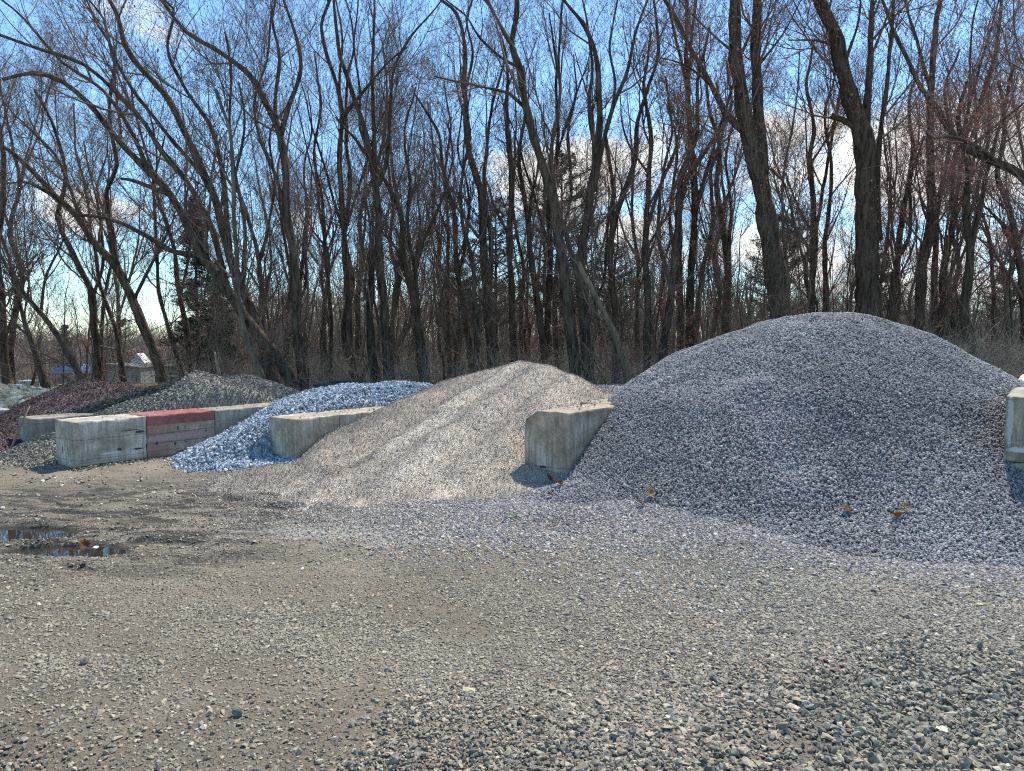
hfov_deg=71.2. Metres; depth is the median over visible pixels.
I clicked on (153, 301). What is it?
sky
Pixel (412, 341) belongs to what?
sapling
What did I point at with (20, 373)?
woods
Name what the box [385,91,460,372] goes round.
woods tree
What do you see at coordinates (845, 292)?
sapling
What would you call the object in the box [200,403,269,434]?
concrete block
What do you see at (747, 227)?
sapling
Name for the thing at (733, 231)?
woods tree
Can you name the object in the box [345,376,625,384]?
grass
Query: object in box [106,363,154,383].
shed
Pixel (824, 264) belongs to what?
bare tree
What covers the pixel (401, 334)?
sapling
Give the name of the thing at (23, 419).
metal rod
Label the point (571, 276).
woods tree
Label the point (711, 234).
sapling
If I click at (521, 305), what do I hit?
sapling
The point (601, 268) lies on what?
sapling
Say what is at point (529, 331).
woods tree
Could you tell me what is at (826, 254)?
sapling
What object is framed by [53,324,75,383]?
spruce tree
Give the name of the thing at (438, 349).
woods tree
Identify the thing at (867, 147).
bare tree
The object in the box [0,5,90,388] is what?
bare tree
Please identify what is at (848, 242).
woods tree
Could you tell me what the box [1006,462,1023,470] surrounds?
concrete block
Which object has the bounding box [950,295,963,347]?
spruce tree
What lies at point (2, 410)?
concrete block
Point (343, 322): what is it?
woods tree
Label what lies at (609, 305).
sapling
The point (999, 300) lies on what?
sapling
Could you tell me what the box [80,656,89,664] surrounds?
stone
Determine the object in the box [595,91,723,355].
woods tree
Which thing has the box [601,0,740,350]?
bare tree
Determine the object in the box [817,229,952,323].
woods tree
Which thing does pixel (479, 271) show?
woods tree
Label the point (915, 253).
woods tree
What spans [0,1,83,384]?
bare tree
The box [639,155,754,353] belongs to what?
sapling
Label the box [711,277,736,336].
sapling
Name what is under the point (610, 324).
bare tree
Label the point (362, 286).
sapling
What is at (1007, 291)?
sapling
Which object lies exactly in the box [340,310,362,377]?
sapling
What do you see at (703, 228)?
woods tree
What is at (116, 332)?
bare tree
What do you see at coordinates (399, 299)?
sapling
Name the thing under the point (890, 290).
sapling
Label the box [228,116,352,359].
woods tree
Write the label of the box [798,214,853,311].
woods tree
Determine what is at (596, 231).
sapling
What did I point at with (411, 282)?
bare tree
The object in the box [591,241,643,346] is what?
pine tree
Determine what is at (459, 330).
sapling
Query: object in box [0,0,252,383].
bare tree
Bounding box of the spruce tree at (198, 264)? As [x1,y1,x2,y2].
[147,197,243,379]
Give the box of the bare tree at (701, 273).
[675,20,774,344]
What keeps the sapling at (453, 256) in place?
on the ground at (72, 490)
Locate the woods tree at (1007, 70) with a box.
[944,3,1023,139]
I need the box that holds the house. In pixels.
[130,353,195,381]
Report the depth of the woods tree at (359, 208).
27.27 m
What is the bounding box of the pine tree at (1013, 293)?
[971,273,1019,347]
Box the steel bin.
[313,380,371,387]
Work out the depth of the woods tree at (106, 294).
35.04 m
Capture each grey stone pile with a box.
[0,370,300,467]
[456,312,1023,603]
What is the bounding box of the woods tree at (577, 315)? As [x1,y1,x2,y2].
[552,216,601,372]
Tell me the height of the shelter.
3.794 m
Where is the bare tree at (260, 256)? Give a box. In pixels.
[127,6,358,364]
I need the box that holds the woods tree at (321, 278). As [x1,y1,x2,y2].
[246,71,381,361]
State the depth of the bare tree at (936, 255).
31.82 m
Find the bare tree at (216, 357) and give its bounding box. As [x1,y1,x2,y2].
[192,286,254,376]
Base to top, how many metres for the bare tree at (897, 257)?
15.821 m
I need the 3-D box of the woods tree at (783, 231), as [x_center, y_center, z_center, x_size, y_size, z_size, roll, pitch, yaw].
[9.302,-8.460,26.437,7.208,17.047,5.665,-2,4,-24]
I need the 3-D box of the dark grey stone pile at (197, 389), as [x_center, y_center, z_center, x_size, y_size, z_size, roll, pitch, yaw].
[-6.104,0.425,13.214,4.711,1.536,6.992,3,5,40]
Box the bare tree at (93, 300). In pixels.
[0,0,161,387]
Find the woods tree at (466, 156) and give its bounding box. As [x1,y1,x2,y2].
[419,0,547,372]
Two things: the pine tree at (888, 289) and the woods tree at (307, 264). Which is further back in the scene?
the woods tree at (307, 264)
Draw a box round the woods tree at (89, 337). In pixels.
[3,247,119,376]
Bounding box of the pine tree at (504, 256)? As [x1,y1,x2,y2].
[459,196,532,360]
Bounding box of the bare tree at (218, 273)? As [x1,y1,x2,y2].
[0,0,319,391]
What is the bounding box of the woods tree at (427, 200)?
[365,41,477,376]
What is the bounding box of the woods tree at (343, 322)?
[134,0,431,366]
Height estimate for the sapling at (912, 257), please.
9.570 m
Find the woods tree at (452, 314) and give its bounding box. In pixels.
[404,235,517,360]
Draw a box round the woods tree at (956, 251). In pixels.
[915,39,1023,337]
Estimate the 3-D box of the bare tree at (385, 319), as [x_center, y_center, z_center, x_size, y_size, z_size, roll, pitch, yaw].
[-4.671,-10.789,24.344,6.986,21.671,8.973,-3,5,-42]
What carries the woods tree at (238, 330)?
on the ground at (72, 490)
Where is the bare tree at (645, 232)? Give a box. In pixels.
[565,0,742,371]
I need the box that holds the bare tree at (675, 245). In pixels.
[582,0,769,361]
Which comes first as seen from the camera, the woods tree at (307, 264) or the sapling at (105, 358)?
the sapling at (105, 358)
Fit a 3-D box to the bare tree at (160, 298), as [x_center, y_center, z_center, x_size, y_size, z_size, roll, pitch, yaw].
[-11.408,-6.714,27.060,6.529,13.405,9.460,1,4,15]
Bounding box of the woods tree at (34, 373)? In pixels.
[2,173,78,385]
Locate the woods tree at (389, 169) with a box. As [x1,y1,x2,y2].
[330,0,458,336]
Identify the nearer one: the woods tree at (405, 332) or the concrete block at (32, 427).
the concrete block at (32, 427)
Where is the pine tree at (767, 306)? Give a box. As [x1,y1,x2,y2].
[741,213,820,314]
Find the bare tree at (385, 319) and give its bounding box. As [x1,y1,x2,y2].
[317,0,501,380]
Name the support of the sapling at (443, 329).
on the ground at (72, 490)
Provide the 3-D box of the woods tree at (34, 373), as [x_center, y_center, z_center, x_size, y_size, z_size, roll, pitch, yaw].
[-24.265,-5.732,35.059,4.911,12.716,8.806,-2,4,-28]
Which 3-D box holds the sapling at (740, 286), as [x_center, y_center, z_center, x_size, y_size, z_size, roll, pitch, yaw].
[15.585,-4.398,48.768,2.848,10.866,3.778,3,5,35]
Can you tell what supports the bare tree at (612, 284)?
on the ground at (72, 490)
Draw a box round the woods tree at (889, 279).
[847,32,957,325]
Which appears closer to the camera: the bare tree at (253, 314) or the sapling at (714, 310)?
the bare tree at (253, 314)
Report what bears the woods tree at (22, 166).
on the ground at (72, 490)
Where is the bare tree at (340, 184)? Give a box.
[253,0,467,379]
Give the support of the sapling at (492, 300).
on the ground at (72, 490)
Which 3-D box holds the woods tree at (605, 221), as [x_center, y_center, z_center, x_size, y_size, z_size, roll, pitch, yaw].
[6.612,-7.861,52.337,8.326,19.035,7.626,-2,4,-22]
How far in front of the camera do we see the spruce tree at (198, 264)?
32.63 m
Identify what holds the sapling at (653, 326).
on the ground at (72, 490)
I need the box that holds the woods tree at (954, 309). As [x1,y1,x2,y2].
[915,86,1018,345]
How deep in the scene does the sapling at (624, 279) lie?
24.83 m
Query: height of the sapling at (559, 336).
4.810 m
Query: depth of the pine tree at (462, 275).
43.64 m
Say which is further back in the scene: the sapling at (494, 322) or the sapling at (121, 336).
the sapling at (121, 336)
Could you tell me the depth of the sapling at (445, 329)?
31.19 m
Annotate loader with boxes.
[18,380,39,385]
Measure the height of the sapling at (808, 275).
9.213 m
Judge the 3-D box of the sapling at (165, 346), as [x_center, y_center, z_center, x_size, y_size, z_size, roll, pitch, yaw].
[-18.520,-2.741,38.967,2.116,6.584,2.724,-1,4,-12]
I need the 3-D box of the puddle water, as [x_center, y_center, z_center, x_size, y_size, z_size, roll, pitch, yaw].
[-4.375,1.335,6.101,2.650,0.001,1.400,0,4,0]
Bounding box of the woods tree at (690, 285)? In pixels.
[620,0,816,348]
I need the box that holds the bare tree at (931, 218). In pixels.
[854,0,1019,339]
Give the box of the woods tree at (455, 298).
[430,238,480,360]
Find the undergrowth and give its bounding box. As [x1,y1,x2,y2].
[0,305,1023,390]
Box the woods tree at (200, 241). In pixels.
[145,114,240,369]
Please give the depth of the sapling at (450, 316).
41.82 m
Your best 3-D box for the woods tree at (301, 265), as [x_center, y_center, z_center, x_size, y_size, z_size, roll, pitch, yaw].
[-14.159,-9.468,40.900,13.420,19.422,7.914,2,4,23]
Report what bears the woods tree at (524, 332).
on the ground at (72, 490)
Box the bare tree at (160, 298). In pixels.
[89,7,278,377]
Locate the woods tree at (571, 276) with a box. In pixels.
[518,207,598,354]
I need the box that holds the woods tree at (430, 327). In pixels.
[419,262,442,355]
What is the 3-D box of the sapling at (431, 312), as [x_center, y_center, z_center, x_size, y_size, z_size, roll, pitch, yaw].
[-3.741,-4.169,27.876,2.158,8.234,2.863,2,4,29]
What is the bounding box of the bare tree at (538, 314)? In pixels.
[475,1,638,364]
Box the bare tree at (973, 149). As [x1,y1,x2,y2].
[830,0,1023,260]
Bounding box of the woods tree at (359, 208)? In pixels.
[310,72,433,379]
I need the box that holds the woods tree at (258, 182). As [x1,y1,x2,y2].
[219,63,324,362]
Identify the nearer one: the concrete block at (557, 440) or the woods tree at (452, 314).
the concrete block at (557, 440)
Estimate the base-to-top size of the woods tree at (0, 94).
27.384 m
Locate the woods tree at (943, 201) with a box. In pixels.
[892,86,1023,327]
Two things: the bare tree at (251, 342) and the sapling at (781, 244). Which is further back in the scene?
the sapling at (781, 244)
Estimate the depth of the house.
57.68 m
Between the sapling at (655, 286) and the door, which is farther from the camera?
the door
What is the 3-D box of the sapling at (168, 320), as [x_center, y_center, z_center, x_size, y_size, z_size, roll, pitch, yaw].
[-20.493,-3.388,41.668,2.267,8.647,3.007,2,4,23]
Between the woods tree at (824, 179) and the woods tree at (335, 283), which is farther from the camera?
the woods tree at (335, 283)
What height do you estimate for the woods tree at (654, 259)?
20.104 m
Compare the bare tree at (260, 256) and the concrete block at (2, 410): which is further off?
the bare tree at (260, 256)
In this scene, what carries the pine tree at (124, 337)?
on the ground at (72, 490)
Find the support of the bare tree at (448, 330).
on the ground at (72, 490)
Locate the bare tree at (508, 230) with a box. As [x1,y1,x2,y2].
[416,0,576,361]
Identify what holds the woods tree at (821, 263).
on the ground at (72, 490)
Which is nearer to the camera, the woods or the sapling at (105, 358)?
the sapling at (105, 358)
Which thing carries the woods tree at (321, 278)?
on the ground at (72, 490)
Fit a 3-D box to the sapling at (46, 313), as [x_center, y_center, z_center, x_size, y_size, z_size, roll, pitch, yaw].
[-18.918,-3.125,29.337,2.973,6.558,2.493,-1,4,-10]
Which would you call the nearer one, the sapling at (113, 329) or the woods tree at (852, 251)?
the sapling at (113, 329)
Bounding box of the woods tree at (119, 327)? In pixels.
[28,31,176,362]
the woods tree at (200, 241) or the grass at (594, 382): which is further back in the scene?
the woods tree at (200, 241)
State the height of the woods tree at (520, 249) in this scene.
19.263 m
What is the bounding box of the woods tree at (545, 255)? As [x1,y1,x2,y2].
[513,0,620,363]
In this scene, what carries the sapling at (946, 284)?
on the ground at (72, 490)
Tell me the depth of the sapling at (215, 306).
30.75 m
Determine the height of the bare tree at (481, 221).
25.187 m
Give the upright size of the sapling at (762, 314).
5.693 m
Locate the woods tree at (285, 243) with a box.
[208,1,370,365]
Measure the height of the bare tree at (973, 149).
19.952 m
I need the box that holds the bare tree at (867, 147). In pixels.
[701,0,1005,318]
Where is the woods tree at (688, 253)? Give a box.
[627,151,824,348]
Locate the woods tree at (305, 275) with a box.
[239,152,336,361]
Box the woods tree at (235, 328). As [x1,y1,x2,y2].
[193,272,251,367]
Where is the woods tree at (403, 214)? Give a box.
[352,78,468,378]
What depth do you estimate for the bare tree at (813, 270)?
33.20 m
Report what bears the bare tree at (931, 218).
on the ground at (72, 490)
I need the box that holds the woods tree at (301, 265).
[138,47,363,360]
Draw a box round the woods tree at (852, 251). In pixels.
[805,175,922,312]
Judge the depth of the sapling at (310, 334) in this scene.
39.83 m
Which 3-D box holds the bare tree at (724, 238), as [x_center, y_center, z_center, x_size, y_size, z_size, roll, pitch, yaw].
[8.741,-7.708,32.474,7.039,15.332,5.983,0,4,0]
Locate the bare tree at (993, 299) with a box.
[893,0,1023,360]
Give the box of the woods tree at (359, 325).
[282,2,457,365]
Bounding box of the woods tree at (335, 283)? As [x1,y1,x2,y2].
[271,218,376,353]
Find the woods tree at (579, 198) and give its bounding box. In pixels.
[516,128,621,349]
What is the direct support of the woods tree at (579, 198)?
on the ground at (72, 490)
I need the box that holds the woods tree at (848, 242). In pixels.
[829,168,887,307]
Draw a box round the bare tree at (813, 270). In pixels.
[727,2,890,312]
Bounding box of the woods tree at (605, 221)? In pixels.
[554,157,650,372]
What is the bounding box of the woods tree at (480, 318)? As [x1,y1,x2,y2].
[451,233,531,367]
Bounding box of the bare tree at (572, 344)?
[389,0,590,377]
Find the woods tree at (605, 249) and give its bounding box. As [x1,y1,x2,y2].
[534,121,657,378]
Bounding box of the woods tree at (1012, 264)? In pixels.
[923,0,1023,363]
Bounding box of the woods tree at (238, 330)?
[181,229,253,372]
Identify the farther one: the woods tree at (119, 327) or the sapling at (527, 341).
the woods tree at (119, 327)
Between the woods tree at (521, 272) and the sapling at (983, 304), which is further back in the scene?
the woods tree at (521, 272)
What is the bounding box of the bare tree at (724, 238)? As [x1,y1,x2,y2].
[622,34,790,339]
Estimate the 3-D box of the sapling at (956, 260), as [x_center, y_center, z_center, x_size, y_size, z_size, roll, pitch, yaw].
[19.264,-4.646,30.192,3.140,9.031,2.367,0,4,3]
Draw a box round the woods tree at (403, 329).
[377,160,463,371]
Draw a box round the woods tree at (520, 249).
[457,0,588,360]
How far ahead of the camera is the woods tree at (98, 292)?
61.72 m
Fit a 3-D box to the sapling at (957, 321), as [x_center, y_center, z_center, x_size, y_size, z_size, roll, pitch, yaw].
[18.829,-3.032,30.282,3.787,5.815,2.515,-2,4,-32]
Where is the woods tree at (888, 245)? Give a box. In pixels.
[829,0,990,316]
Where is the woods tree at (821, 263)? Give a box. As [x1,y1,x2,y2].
[760,202,840,311]
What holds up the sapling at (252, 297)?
on the ground at (72, 490)
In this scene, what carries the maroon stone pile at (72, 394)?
on the ground at (72, 490)
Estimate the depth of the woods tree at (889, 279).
36.93 m
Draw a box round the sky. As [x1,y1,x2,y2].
[0,0,1023,339]
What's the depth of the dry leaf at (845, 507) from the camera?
6.38 m
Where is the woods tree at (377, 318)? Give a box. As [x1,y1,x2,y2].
[347,91,406,360]
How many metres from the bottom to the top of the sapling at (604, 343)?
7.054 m
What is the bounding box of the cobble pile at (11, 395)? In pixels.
[0,383,52,408]
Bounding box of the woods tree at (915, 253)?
[844,131,981,326]
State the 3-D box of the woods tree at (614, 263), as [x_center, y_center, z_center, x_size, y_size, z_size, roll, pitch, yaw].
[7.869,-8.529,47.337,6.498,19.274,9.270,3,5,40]
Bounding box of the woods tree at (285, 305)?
[257,223,321,354]
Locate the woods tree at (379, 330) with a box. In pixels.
[289,0,426,380]
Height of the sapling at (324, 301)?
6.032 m
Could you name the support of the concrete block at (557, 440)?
on the ground at (72, 490)
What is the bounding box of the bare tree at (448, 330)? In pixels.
[370,3,489,377]
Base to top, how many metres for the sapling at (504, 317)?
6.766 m
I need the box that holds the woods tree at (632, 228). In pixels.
[553,0,715,375]
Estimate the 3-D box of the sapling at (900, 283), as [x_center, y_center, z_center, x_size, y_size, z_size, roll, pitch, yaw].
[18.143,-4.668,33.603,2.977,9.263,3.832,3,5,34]
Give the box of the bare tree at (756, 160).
[590,0,851,323]
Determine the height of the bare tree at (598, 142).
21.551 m
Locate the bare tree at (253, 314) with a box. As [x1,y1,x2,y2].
[26,0,292,383]
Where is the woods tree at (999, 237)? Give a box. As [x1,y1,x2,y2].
[951,159,1022,324]
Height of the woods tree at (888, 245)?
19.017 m
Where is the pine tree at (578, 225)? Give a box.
[513,150,607,363]
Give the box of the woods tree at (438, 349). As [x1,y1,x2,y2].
[405,165,524,364]
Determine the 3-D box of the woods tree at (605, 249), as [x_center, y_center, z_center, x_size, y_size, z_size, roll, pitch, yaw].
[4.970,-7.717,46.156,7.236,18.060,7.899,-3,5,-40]
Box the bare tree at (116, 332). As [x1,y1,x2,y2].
[3,63,158,381]
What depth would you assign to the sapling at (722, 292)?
33.68 m
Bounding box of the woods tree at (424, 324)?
[397,280,457,365]
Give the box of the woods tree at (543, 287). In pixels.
[499,59,618,364]
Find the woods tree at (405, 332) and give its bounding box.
[299,86,494,378]
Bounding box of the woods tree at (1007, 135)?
[922,13,1023,269]
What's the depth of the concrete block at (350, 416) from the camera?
10.62 m
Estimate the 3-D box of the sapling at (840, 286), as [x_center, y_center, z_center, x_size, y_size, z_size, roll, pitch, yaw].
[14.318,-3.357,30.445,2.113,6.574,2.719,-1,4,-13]
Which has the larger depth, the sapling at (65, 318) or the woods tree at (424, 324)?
the woods tree at (424, 324)
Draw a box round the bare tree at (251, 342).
[215,289,284,375]
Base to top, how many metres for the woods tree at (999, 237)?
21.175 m
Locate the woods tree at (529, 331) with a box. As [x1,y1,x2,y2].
[498,213,544,359]
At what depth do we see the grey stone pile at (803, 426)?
7.25 m
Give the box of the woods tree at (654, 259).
[603,171,746,348]
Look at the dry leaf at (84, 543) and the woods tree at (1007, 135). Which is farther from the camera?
the woods tree at (1007, 135)
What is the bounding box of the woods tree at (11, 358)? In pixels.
[0,0,147,383]
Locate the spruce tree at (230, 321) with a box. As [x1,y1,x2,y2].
[193,261,248,375]
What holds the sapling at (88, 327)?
on the ground at (72, 490)
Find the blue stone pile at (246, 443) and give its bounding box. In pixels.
[167,379,432,473]
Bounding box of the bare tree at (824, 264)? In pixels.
[788,16,924,313]
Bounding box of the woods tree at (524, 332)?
[450,224,558,358]
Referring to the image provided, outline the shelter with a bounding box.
[48,364,91,386]
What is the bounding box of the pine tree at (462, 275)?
[435,259,483,375]
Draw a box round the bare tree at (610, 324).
[512,136,631,383]
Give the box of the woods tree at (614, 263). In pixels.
[578,116,655,374]
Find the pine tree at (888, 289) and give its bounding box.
[842,254,912,323]
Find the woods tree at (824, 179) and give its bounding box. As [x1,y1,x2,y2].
[738,13,912,299]
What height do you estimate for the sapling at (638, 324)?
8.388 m
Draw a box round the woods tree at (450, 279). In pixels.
[423,159,471,372]
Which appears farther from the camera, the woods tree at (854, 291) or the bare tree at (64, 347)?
the woods tree at (854, 291)
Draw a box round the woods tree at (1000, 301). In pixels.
[950,198,1023,358]
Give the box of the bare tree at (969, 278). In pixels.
[867,0,1023,353]
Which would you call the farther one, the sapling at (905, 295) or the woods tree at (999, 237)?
the woods tree at (999, 237)
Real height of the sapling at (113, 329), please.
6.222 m
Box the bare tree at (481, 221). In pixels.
[380,0,566,368]
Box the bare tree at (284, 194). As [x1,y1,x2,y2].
[101,0,353,390]
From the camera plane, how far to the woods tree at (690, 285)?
30.24 m
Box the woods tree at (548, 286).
[443,0,652,357]
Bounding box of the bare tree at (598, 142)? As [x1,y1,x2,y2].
[473,0,728,383]
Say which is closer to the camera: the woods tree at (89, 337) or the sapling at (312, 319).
the sapling at (312, 319)
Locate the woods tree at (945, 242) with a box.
[887,0,1023,338]
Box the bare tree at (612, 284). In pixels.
[558,0,696,382]
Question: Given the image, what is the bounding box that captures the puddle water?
[0,527,128,557]
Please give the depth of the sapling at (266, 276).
36.83 m
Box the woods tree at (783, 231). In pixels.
[711,0,860,313]
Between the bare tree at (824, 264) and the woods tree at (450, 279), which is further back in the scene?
the woods tree at (450, 279)
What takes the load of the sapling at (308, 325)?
on the ground at (72, 490)
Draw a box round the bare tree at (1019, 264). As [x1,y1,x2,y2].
[864,33,1023,364]
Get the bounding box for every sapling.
[12,233,89,377]
[14,289,56,381]
[17,285,59,385]
[26,330,58,385]
[35,251,90,384]
[47,259,118,378]
[52,283,111,380]
[61,283,116,378]
[71,280,130,380]
[79,247,150,379]
[84,244,136,380]
[85,271,132,379]
[104,286,152,383]
[140,258,185,374]
[155,301,180,381]
[170,234,226,375]
[172,213,233,367]
[182,257,245,376]
[198,199,320,373]
[212,269,241,355]
[233,247,274,374]
[234,278,272,373]
[245,162,301,337]
[247,202,309,369]
[253,228,315,369]
[255,236,294,352]
[265,253,317,367]
[274,188,358,377]
[279,237,366,375]
[284,236,331,381]
[301,256,340,378]
[301,294,338,369]
[302,290,318,365]
[306,276,328,371]
[307,249,343,377]
[312,282,361,375]
[315,145,398,375]
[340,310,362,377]
[352,306,381,372]
[361,271,422,365]
[379,235,435,379]
[389,162,479,378]
[391,296,414,361]
[392,181,452,381]
[395,296,417,371]
[399,304,431,378]
[411,204,465,368]
[415,269,467,370]
[421,177,481,367]
[425,232,464,379]
[427,119,551,369]
[427,218,490,371]
[436,275,506,364]
[438,272,488,375]
[440,161,498,374]
[463,221,516,366]
[466,271,529,371]
[469,213,531,360]
[482,285,518,361]
[496,249,534,362]
[497,276,532,360]
[503,224,552,360]
[506,302,551,363]
[518,303,541,360]
[519,311,540,362]
[524,264,565,362]
[534,108,636,382]
[539,286,579,364]
[551,226,592,368]
[554,185,603,353]
[561,148,630,344]
[564,134,646,369]
[578,264,642,378]
[585,236,667,380]
[590,269,629,362]
[590,292,640,379]
[593,189,680,369]
[598,177,721,363]
[623,279,666,369]
[625,216,676,356]
[632,275,675,376]
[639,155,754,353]
[639,264,663,365]
[647,120,753,347]
[653,119,743,342]
[688,206,759,341]
[690,201,791,336]
[708,234,752,331]
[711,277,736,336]
[717,139,822,330]
[719,246,758,329]
[720,190,789,328]
[732,236,758,328]
[736,221,788,329]
[737,111,840,324]
[741,117,843,323]
[748,239,765,319]
[766,186,831,314]
[767,176,821,315]
[792,241,850,312]
[817,209,892,312]
[817,247,854,312]
[821,221,882,314]
[836,256,854,311]
[846,163,946,322]
[878,122,1006,359]
[879,223,938,327]
[879,277,900,317]
[881,184,928,323]
[882,199,927,321]
[883,242,926,325]
[910,169,1000,346]
[925,167,1002,344]
[925,247,989,348]
[928,256,959,338]
[937,249,1007,352]
[955,229,999,348]
[957,222,1004,343]
[958,175,1023,363]
[973,279,1017,352]
[974,218,1019,354]
[984,261,1018,345]
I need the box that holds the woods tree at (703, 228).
[652,3,813,336]
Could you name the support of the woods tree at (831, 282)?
on the ground at (72, 490)
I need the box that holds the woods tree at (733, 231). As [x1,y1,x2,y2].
[683,119,754,330]
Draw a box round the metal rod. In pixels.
[10,396,34,448]
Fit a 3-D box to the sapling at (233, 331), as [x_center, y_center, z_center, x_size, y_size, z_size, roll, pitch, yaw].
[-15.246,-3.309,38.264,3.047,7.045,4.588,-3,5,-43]
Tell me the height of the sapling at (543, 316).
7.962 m
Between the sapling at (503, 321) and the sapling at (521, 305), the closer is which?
the sapling at (521, 305)
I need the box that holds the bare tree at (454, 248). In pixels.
[386,18,527,373]
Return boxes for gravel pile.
[143,360,613,523]
[595,383,623,391]
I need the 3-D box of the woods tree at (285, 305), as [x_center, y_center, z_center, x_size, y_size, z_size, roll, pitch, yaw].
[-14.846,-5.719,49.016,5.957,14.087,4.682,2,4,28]
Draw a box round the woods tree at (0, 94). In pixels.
[0,8,44,288]
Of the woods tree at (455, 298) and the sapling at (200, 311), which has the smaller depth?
the sapling at (200, 311)
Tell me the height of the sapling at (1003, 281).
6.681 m
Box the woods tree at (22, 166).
[7,137,53,190]
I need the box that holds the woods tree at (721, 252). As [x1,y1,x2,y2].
[670,184,750,335]
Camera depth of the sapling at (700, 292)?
25.79 m
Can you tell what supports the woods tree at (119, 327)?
on the ground at (72, 490)
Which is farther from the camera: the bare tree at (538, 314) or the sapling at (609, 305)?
the sapling at (609, 305)
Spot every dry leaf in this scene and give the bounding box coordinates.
[78,539,91,548]
[646,487,655,496]
[841,502,854,514]
[892,511,902,516]
[903,502,911,513]
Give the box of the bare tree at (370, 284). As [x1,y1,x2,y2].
[323,184,417,382]
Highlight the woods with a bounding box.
[0,224,1019,386]
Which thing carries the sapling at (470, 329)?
on the ground at (72, 490)
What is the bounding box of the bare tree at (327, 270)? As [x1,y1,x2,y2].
[206,0,400,380]
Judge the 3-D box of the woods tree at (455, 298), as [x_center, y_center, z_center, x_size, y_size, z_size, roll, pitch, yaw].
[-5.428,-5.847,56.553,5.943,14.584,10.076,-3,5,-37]
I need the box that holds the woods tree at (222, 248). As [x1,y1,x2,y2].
[174,205,266,345]
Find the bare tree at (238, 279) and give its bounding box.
[82,1,321,386]
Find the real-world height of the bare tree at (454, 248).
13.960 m
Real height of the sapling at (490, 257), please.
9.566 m
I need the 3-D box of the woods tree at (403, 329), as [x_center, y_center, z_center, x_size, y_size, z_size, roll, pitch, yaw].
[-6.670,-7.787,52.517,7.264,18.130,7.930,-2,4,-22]
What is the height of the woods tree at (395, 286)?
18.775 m
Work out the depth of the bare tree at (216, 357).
22.32 m
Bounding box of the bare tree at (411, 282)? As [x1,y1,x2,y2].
[266,0,514,382]
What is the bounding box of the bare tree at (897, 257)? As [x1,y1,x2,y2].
[823,1,1022,321]
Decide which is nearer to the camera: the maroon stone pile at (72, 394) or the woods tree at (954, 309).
the maroon stone pile at (72, 394)
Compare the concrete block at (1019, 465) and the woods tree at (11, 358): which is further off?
the woods tree at (11, 358)
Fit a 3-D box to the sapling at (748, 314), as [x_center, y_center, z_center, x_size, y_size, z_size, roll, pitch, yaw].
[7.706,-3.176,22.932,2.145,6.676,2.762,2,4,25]
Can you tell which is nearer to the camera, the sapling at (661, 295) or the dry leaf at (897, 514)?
the dry leaf at (897, 514)
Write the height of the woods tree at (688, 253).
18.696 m
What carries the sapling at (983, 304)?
on the ground at (72, 490)
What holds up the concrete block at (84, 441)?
on the ground at (72, 490)
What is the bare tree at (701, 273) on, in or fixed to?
on the ground at (72, 490)
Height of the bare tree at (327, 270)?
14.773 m
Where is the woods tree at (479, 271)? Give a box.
[464,170,516,359]
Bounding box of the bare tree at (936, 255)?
[871,0,1008,335]
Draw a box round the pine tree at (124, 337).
[105,317,141,362]
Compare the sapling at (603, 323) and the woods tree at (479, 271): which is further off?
the woods tree at (479, 271)
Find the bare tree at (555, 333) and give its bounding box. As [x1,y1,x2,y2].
[490,0,638,368]
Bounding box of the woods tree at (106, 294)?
[4,40,181,379]
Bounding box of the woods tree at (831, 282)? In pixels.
[794,242,850,312]
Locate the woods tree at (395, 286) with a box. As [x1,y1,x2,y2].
[322,0,449,376]
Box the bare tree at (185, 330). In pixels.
[28,0,249,372]
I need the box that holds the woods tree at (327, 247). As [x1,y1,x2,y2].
[242,0,397,374]
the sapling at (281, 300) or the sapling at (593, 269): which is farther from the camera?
the sapling at (281, 300)
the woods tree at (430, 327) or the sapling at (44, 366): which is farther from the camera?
the woods tree at (430, 327)
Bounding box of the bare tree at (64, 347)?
[0,70,140,379]
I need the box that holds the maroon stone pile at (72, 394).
[0,378,142,450]
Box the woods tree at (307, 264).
[178,167,350,353]
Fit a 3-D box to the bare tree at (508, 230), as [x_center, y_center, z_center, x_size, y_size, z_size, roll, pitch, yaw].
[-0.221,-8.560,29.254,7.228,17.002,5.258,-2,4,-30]
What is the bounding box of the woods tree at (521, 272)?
[497,217,554,339]
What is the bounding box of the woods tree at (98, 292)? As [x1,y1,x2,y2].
[52,203,131,361]
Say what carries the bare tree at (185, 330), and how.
on the ground at (72, 490)
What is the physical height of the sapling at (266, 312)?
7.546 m
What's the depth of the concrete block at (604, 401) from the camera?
9.36 m
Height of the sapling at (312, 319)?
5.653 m
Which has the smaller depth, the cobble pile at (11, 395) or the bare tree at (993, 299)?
the cobble pile at (11, 395)
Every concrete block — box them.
[0,408,8,413]
[19,413,91,441]
[55,414,146,467]
[129,408,214,457]
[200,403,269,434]
[269,412,338,458]
[317,406,380,426]
[525,403,614,473]
[580,398,610,404]
[1003,390,1023,462]
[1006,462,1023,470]
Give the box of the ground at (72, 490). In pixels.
[0,340,1023,770]
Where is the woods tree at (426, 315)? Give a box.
[355,152,505,361]
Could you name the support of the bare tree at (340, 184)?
on the ground at (72, 490)
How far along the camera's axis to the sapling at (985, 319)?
35.20 m
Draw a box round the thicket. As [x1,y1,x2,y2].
[856,299,1023,378]
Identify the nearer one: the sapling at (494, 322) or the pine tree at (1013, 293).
the sapling at (494, 322)
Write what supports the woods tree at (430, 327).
on the ground at (72, 490)
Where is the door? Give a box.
[125,376,135,383]

